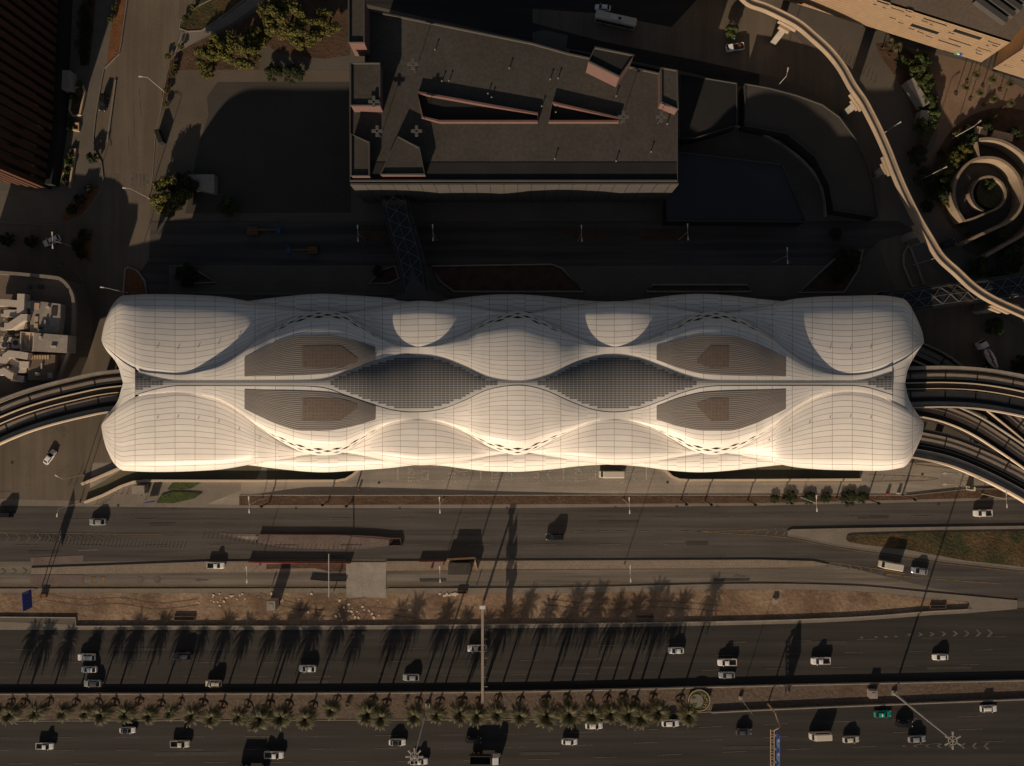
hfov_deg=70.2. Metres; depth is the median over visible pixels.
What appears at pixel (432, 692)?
median barrier
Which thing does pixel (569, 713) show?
palm tree
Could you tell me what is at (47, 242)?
suv
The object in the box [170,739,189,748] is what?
pickup
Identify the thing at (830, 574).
service lane
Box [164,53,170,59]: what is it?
shrub
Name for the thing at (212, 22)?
kerb
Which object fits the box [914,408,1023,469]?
rail viaduct
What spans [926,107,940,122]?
leafy tree
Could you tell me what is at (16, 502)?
boulevard verge
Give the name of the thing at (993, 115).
shrub
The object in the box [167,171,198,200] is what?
leafy tree
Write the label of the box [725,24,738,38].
leafy tree
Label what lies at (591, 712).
palm tree
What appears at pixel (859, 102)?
elevated beam
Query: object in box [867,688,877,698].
utility cabinet
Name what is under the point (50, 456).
sedan
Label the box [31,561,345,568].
kerb
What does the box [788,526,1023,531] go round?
kerb
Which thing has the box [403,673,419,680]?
sedan
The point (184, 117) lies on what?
plaza
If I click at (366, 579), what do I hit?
concrete pad
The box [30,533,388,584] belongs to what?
red surfacing
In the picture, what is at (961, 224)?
shrub
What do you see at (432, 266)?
planter kerb
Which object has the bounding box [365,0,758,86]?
road
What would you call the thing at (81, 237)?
leafy tree
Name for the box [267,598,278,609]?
utility cabinet
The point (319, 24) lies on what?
leafy tree
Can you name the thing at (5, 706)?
palm tree
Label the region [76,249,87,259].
leafy tree
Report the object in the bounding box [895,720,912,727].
sedan
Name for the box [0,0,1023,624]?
ground
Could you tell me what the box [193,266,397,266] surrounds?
kerb
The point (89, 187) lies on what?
leafy tree
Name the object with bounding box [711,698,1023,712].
median barrier
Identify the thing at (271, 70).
shrub
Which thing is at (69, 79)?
kiosk
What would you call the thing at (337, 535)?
site hoarding
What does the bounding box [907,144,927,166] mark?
leafy tree
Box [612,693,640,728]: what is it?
palm tree
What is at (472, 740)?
sedan
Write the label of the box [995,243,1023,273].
leafy tree
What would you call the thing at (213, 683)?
suv
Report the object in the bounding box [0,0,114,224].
pavement
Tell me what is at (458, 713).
palm tree
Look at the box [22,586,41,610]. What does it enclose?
road sign
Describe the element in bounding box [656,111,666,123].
roof floodlight
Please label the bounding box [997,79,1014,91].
palm tree
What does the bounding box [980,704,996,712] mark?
suv
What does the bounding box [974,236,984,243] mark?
shrub
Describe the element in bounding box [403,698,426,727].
palm tree
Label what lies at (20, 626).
highway verge
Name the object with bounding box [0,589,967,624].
sand verge
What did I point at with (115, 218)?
street
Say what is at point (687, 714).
palm tree
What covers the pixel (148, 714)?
palm tree
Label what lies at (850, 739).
sedan
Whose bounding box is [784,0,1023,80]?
stone building
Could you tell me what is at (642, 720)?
palm tree
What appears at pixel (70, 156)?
shrub
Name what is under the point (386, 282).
planter kerb
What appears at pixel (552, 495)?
planter wall
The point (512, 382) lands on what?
metro station
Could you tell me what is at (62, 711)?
palm tree
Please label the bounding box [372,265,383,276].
leafy tree
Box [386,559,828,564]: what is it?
kerb
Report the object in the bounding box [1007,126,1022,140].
leafy tree
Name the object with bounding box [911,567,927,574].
sedan
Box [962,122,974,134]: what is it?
shrub
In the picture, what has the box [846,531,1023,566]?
grass
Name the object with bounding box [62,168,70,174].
shrub
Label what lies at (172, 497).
lawn
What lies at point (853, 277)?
planter kerb
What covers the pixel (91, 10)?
hedge bed
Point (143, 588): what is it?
kerb
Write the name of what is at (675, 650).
sedan
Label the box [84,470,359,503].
ramp parapet
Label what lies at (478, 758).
tipper truck
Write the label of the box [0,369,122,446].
rail viaduct
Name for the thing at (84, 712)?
palm tree
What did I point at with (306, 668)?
sedan
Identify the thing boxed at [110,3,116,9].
shrub
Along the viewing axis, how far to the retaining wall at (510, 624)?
211.38 m
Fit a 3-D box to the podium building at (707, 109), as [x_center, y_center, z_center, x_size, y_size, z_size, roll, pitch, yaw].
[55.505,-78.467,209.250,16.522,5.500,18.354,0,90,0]
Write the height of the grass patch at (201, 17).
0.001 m
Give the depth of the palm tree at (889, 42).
207.25 m
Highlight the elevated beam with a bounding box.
[740,0,1023,318]
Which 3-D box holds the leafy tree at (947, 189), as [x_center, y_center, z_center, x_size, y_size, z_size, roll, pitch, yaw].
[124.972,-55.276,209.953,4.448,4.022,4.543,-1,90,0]
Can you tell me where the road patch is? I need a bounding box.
[28,516,971,755]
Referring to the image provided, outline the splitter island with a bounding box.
[31,561,825,573]
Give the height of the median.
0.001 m
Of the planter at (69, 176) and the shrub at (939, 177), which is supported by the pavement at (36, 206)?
the planter at (69, 176)
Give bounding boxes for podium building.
[662,152,805,225]
[678,74,736,143]
[739,83,878,220]
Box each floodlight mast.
[405,703,429,765]
[891,690,960,749]
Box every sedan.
[43,449,56,464]
[81,666,97,673]
[84,679,101,686]
[89,518,106,525]
[119,726,135,732]
[299,664,315,671]
[389,738,405,745]
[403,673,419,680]
[465,736,480,743]
[562,738,576,745]
[585,722,602,729]
[595,3,610,11]
[662,719,678,726]
[668,647,683,654]
[718,671,734,678]
[735,728,750,735]
[842,735,858,743]
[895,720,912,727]
[908,734,924,743]
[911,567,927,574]
[932,653,947,659]
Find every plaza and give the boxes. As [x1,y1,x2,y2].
[151,70,351,216]
[906,46,1023,164]
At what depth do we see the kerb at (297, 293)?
211.80 m
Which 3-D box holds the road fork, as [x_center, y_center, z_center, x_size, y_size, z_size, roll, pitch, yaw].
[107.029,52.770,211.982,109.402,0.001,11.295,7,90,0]
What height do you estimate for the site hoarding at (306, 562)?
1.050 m
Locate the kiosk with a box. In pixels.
[61,70,76,93]
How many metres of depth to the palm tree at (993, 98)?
207.24 m
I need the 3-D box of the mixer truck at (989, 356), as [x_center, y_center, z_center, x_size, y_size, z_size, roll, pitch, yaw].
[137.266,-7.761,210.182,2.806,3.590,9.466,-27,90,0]
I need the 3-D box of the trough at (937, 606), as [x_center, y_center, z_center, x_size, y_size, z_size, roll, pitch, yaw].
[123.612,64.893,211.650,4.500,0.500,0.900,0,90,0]
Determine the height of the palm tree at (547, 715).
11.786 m
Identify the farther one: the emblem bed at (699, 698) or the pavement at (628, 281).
the pavement at (628, 281)
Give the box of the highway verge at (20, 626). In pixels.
[0,609,1010,629]
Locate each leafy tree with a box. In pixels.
[0,232,14,246]
[24,235,37,247]
[65,204,77,214]
[70,240,82,250]
[73,194,86,205]
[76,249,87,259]
[77,229,90,241]
[84,184,93,193]
[86,152,98,163]
[150,175,192,217]
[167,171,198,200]
[174,262,198,287]
[193,44,217,67]
[197,62,214,79]
[206,30,236,64]
[216,195,238,217]
[224,34,261,70]
[243,25,269,48]
[256,0,285,17]
[262,0,303,40]
[288,14,323,50]
[310,7,341,38]
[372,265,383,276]
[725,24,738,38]
[829,228,842,240]
[834,247,861,273]
[894,55,906,67]
[906,57,930,80]
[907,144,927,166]
[911,117,937,138]
[912,53,931,66]
[912,166,936,187]
[914,71,935,93]
[918,92,938,109]
[919,200,933,212]
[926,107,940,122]
[930,188,945,201]
[933,163,954,182]
[940,183,951,198]
[946,151,968,171]
[953,142,973,160]
[963,133,979,148]
[966,256,989,276]
[980,121,992,132]
[984,317,1003,334]
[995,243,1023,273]
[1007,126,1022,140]
[1010,354,1023,373]
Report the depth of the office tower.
200.07 m
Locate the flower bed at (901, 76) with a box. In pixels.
[876,42,934,163]
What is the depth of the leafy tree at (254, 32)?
208.09 m
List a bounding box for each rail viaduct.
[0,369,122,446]
[905,366,1023,418]
[912,343,1023,442]
[912,429,1023,502]
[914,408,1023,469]
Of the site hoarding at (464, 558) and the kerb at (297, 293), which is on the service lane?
the site hoarding at (464, 558)
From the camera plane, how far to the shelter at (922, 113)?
209.00 m
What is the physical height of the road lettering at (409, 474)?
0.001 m
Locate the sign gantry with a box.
[480,600,487,703]
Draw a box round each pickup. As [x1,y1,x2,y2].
[36,742,53,750]
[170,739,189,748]
[207,562,224,568]
[264,750,283,759]
[410,757,427,765]
[467,644,484,651]
[717,658,736,666]
[725,42,744,52]
[811,656,830,665]
[973,509,992,515]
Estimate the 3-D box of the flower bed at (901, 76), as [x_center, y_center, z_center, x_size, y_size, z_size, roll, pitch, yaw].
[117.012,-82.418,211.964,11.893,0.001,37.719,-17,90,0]
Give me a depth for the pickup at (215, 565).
211.07 m
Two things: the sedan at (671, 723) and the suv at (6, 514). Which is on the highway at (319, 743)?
the sedan at (671, 723)
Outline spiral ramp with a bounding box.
[945,137,1023,258]
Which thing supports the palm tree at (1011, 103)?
on the plaza at (951, 75)
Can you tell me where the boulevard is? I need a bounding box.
[0,500,1023,560]
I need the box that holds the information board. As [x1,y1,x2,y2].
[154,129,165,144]
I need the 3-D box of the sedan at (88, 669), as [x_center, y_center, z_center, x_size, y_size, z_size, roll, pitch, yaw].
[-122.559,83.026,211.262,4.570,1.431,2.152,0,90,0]
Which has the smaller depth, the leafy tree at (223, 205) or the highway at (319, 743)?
the leafy tree at (223, 205)
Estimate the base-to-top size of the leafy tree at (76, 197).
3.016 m
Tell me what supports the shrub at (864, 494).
on the planter strip
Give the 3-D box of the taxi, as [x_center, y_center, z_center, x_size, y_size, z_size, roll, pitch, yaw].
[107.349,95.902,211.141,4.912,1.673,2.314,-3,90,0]
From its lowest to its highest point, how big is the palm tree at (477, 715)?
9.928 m
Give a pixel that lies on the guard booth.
(140, 488)
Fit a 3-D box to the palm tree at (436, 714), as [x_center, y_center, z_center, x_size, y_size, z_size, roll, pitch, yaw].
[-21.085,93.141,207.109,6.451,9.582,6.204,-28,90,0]
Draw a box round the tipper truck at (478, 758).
[470,752,499,764]
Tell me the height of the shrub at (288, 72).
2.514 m
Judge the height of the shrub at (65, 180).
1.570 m
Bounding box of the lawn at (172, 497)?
[156,482,201,502]
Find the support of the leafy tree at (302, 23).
on the garden bed at (335, 44)
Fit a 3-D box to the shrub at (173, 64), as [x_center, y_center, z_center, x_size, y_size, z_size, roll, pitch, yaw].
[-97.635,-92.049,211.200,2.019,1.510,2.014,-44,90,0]
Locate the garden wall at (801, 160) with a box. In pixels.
[735,125,826,216]
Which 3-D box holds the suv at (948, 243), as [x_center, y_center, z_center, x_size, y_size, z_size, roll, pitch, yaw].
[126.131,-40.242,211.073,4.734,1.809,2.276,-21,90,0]
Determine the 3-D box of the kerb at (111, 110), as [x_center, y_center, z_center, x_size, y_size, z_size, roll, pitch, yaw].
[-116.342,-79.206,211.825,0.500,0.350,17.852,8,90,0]
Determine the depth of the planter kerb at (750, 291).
211.50 m
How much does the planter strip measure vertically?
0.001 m
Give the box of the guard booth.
[132,484,148,493]
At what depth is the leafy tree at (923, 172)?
209.01 m
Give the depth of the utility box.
211.10 m
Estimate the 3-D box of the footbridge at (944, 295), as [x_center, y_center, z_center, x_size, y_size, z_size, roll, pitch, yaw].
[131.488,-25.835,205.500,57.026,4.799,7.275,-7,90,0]
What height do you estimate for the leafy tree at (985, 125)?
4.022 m
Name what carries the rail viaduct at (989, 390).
on the ground at (856, 46)
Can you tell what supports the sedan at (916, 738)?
on the highway at (319, 743)
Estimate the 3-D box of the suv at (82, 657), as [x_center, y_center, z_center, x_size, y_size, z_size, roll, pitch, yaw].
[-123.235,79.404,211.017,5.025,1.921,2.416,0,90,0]
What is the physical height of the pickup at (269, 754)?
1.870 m
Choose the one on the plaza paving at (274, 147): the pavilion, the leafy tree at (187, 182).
the pavilion
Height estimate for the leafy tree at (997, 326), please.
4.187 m
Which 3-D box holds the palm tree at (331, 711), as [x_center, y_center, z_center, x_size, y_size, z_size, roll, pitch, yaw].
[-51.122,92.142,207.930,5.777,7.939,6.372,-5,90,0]
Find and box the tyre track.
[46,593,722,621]
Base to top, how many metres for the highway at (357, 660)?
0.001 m
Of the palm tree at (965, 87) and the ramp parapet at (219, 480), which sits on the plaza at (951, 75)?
the palm tree at (965, 87)
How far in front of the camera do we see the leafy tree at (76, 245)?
209.78 m
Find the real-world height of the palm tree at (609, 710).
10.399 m
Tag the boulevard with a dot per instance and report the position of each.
(505, 533)
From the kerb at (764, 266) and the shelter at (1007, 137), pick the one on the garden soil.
the shelter at (1007, 137)
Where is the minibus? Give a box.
[599,470,624,478]
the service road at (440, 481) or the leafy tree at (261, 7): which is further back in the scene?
the service road at (440, 481)
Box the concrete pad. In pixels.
[346,562,385,597]
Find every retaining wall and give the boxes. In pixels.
[0,616,76,625]
[75,608,968,626]
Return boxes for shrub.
[60,178,67,184]
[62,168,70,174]
[63,158,70,164]
[66,123,73,129]
[66,152,73,158]
[76,81,83,87]
[107,15,113,22]
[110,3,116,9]
[163,101,169,107]
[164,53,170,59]
[164,87,170,93]
[170,62,177,68]
[177,43,183,49]
[182,15,188,21]
[190,4,195,10]
[264,63,282,82]
[283,63,305,84]
[770,494,778,502]
[782,490,797,504]
[802,491,815,503]
[820,491,831,502]
[839,489,857,506]
[856,491,868,503]
[936,174,948,185]
[942,196,958,207]
[952,128,964,139]
[957,215,967,226]
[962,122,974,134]
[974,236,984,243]
[981,179,995,190]
[986,112,997,123]
[998,227,1011,239]
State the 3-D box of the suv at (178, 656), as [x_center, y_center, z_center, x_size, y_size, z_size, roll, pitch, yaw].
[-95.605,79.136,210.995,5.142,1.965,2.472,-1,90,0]
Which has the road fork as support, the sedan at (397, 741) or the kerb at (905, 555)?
the kerb at (905, 555)
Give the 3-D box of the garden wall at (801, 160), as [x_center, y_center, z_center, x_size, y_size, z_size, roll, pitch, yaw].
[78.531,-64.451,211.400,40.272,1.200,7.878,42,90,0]
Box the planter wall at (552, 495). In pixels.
[253,495,906,495]
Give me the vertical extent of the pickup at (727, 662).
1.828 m
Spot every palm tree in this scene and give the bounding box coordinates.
[0,699,14,717]
[0,699,29,726]
[24,698,52,722]
[53,699,79,723]
[76,699,101,721]
[89,698,118,726]
[114,698,143,723]
[138,700,165,725]
[161,698,183,720]
[180,700,207,726]
[201,702,226,729]
[228,700,251,725]
[244,706,267,731]
[246,701,274,731]
[268,701,294,730]
[294,702,318,729]
[320,695,341,720]
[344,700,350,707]
[355,696,378,726]
[367,700,393,730]
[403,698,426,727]
[427,698,448,724]
[446,697,471,726]
[465,698,489,727]
[485,694,509,723]
[508,697,530,728]
[533,697,560,731]
[555,695,581,728]
[578,696,604,727]
[600,694,619,724]
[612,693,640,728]
[629,698,652,730]
[645,694,670,725]
[675,695,700,727]
[879,37,894,51]
[887,41,902,56]
[954,82,969,95]
[965,70,980,83]
[968,88,984,100]
[981,74,996,87]
[982,94,998,106]
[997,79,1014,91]
[999,98,1015,110]
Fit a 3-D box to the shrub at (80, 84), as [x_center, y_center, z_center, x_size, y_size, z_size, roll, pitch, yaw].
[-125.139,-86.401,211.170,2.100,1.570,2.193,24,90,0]
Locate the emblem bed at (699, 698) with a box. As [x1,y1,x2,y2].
[688,688,709,710]
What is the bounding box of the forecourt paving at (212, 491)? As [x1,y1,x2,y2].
[87,482,240,504]
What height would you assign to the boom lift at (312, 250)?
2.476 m
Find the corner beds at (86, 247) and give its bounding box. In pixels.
[61,185,98,261]
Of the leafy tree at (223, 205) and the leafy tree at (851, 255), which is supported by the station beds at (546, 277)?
the leafy tree at (851, 255)
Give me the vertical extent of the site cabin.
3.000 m
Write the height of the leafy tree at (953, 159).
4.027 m
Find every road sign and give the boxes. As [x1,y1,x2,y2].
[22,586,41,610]
[767,703,780,765]
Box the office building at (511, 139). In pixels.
[348,0,678,202]
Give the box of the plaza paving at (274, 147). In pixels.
[185,82,350,212]
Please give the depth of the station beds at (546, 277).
211.94 m
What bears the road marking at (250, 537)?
on the boulevard
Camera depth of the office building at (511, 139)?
191.29 m
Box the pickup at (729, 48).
[725,42,744,52]
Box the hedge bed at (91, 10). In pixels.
[80,0,95,65]
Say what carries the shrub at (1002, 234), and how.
on the garden soil
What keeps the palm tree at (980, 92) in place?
on the plaza at (951, 75)
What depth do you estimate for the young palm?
207.09 m
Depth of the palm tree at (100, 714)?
204.81 m
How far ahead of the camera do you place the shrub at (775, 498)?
211.28 m
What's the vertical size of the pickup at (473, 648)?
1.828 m
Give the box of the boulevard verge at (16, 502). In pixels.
[0,497,1016,507]
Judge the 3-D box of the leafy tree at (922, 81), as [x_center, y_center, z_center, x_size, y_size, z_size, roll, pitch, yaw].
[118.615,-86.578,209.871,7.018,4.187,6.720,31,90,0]
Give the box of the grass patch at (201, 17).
[180,0,239,30]
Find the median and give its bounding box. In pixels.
[0,681,1023,720]
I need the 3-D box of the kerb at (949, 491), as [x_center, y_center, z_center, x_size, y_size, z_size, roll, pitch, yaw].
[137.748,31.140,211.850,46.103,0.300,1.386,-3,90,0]
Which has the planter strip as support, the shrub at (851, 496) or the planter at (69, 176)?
the shrub at (851, 496)
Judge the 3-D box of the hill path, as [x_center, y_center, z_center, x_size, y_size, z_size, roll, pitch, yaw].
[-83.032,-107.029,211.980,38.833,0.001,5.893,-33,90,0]
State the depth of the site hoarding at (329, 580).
211.62 m
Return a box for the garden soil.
[933,108,1023,247]
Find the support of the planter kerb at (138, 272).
on the street at (115, 218)
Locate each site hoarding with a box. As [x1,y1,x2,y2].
[248,561,349,563]
[259,534,401,545]
[310,579,345,581]
[447,557,477,570]
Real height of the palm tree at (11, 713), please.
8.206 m
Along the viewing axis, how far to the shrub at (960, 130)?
210.37 m
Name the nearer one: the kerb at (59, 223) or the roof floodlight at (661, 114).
the roof floodlight at (661, 114)
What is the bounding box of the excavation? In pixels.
[266,564,345,571]
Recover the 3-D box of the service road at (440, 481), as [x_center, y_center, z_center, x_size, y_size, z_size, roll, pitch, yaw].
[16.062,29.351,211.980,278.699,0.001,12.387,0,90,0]
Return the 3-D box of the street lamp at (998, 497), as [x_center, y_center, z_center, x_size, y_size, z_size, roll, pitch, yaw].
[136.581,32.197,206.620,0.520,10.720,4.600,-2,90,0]
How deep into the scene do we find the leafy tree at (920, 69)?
208.99 m
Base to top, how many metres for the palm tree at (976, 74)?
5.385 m
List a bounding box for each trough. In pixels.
[174,616,194,620]
[457,590,466,593]
[636,614,653,617]
[930,605,945,607]
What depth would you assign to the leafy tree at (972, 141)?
208.96 m
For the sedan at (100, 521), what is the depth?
210.87 m
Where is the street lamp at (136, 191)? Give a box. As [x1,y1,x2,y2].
[122,187,149,198]
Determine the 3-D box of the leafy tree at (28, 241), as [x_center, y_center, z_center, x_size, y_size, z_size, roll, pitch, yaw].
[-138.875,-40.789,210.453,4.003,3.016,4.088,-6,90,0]
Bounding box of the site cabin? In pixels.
[448,561,470,574]
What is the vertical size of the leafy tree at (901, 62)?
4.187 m
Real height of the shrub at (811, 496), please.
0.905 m
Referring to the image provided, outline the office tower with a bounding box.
[0,0,72,189]
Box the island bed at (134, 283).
[124,268,145,294]
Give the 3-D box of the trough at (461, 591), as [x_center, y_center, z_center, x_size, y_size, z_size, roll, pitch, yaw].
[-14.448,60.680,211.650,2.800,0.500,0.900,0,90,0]
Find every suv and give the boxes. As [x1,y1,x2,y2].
[0,511,13,518]
[42,234,61,246]
[78,653,95,661]
[98,93,108,111]
[173,652,190,660]
[206,679,221,686]
[546,533,563,539]
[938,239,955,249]
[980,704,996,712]
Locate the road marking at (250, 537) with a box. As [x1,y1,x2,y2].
[78,475,924,582]
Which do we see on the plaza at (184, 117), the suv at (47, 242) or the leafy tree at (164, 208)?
the leafy tree at (164, 208)
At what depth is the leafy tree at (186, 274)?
208.31 m
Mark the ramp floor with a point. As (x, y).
(120, 477)
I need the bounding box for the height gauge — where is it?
[328,554,333,596]
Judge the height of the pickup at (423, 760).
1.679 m
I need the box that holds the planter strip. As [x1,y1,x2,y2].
[239,489,1011,504]
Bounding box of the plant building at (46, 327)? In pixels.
[0,271,93,398]
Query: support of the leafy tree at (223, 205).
on the plaza paving at (274, 147)
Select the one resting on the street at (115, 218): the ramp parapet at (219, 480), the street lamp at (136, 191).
the street lamp at (136, 191)
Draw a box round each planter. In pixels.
[61,148,76,188]
[66,122,79,131]
[68,84,86,116]
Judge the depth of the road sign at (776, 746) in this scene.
204.51 m
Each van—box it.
[809,731,832,740]
[878,560,903,571]
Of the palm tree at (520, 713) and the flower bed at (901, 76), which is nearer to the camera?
the palm tree at (520, 713)
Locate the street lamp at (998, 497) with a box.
[981,491,1007,507]
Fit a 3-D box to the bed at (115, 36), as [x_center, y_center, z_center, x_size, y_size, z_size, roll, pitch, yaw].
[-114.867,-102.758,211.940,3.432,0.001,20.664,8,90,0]
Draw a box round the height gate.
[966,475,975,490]
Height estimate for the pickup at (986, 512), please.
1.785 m
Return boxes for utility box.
[39,593,46,597]
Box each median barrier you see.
[0,679,1023,694]
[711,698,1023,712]
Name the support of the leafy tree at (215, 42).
on the garden bed at (335, 44)
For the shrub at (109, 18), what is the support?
on the bed at (115, 36)
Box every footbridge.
[381,195,429,292]
[875,273,1023,311]
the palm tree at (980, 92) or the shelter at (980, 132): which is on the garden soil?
the shelter at (980, 132)
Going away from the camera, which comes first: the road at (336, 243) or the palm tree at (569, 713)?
the palm tree at (569, 713)
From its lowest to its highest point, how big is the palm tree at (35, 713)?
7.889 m
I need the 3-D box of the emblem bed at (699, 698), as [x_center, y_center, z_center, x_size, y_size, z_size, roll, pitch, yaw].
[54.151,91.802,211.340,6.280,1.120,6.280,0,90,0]
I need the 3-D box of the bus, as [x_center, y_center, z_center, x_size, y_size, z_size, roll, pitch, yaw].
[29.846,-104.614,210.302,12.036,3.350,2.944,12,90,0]
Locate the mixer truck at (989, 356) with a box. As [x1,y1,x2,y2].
[975,340,998,369]
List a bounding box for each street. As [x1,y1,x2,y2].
[0,0,197,500]
[533,0,1023,369]
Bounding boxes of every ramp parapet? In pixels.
[81,467,119,484]
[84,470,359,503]
[663,470,860,481]
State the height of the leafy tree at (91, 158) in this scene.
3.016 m
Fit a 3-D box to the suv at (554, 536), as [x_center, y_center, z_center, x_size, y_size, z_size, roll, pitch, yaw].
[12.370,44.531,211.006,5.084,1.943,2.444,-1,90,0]
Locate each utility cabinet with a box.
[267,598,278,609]
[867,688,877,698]
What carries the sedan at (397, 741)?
on the highway at (319, 743)
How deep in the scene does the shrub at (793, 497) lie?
211.28 m
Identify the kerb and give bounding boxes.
[0,190,100,224]
[0,588,344,589]
[1,711,710,721]
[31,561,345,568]
[93,0,127,189]
[106,80,116,140]
[122,266,146,295]
[150,50,178,190]
[176,292,396,294]
[179,0,244,31]
[180,265,215,283]
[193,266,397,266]
[368,265,399,283]
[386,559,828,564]
[388,583,1016,600]
[431,263,583,292]
[588,266,856,273]
[645,284,751,292]
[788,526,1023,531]
[788,535,1022,569]
[798,250,862,292]
[902,244,924,286]
[907,488,997,495]
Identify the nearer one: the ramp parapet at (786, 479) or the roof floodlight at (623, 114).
the roof floodlight at (623, 114)
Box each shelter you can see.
[901,78,929,110]
[914,110,928,123]
[970,126,987,137]
[986,130,1012,142]
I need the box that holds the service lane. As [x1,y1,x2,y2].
[0,560,990,597]
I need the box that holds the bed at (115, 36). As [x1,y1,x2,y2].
[106,0,124,62]
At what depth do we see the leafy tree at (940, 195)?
208.94 m
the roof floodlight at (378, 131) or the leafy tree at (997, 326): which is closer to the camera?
the roof floodlight at (378, 131)
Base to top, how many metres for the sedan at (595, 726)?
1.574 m
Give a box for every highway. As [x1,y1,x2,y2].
[0,608,1023,692]
[0,700,1023,765]
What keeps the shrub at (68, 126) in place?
in the planter at (76, 126)
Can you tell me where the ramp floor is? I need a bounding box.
[86,465,858,499]
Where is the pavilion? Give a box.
[185,174,217,194]
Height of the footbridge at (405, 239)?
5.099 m
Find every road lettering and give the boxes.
[408,467,414,481]
[575,467,581,481]
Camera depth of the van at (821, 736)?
209.67 m
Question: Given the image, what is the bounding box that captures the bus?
[594,10,636,30]
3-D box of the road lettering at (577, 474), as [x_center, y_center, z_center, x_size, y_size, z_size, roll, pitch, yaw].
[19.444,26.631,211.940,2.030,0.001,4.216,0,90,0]
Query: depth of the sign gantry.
203.50 m
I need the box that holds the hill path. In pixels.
[175,0,263,52]
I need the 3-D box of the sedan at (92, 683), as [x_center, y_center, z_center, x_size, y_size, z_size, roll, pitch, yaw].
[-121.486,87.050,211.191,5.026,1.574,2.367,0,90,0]
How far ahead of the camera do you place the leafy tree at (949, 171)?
208.94 m
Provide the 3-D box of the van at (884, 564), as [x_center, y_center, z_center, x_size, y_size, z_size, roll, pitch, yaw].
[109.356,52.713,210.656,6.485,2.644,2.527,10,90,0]
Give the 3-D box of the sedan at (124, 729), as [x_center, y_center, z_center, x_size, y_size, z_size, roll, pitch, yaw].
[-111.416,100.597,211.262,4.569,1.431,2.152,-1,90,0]
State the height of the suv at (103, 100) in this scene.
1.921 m
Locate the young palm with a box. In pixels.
[901,495,917,500]
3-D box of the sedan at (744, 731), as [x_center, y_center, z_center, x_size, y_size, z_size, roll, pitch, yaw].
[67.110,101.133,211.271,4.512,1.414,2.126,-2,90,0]
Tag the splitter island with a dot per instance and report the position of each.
(202, 567)
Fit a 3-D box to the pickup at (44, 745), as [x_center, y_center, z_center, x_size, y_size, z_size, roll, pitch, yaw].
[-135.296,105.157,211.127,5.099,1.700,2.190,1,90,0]
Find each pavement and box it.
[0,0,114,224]
[0,585,1016,609]
[169,266,833,295]
[788,527,1023,569]
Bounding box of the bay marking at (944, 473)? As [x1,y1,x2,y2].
[397,467,953,485]
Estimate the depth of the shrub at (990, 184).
209.84 m
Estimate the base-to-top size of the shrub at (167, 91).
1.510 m
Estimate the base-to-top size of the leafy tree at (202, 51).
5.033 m
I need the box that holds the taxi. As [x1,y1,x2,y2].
[873,709,890,717]
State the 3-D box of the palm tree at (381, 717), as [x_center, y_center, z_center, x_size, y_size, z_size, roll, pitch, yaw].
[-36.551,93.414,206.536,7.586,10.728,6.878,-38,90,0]
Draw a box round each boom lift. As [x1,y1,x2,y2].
[247,225,279,235]
[286,246,317,254]
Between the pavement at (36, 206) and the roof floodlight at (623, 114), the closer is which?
the roof floodlight at (623, 114)
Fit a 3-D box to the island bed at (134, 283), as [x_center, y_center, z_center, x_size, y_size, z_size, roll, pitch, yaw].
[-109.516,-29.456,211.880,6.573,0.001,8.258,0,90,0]
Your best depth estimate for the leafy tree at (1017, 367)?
209.23 m
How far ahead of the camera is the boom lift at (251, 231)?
210.29 m
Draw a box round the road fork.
[695,532,1023,601]
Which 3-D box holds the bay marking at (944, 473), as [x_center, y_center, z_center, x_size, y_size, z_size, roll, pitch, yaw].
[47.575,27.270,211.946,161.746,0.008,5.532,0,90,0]
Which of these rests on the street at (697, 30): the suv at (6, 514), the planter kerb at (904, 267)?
the planter kerb at (904, 267)
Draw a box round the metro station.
[102,268,923,471]
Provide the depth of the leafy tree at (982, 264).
209.10 m
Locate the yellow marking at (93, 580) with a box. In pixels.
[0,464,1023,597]
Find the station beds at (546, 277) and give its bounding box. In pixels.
[179,229,860,291]
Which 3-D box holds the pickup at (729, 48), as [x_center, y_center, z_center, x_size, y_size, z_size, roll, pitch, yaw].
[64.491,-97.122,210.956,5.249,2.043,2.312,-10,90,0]
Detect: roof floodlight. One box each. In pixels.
[368,96,378,106]
[372,125,382,137]
[407,58,417,72]
[411,125,421,136]
[618,111,628,123]
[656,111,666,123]
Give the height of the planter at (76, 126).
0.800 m
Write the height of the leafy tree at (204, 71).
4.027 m
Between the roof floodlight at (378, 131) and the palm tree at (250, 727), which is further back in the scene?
the palm tree at (250, 727)
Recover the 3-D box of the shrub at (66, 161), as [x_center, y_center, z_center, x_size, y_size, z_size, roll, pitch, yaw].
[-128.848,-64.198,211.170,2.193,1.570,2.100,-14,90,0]
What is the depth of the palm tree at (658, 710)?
202.80 m
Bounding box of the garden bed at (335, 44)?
[162,0,349,108]
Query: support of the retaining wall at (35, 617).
on the ground at (856, 46)
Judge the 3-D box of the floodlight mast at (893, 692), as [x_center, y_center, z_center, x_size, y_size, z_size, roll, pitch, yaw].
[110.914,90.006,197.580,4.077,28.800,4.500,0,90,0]
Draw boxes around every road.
[90,463,995,504]
[140,221,912,293]
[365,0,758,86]
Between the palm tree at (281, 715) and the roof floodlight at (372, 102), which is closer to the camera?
the roof floodlight at (372, 102)
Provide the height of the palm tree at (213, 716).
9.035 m
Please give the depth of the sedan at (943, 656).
211.04 m

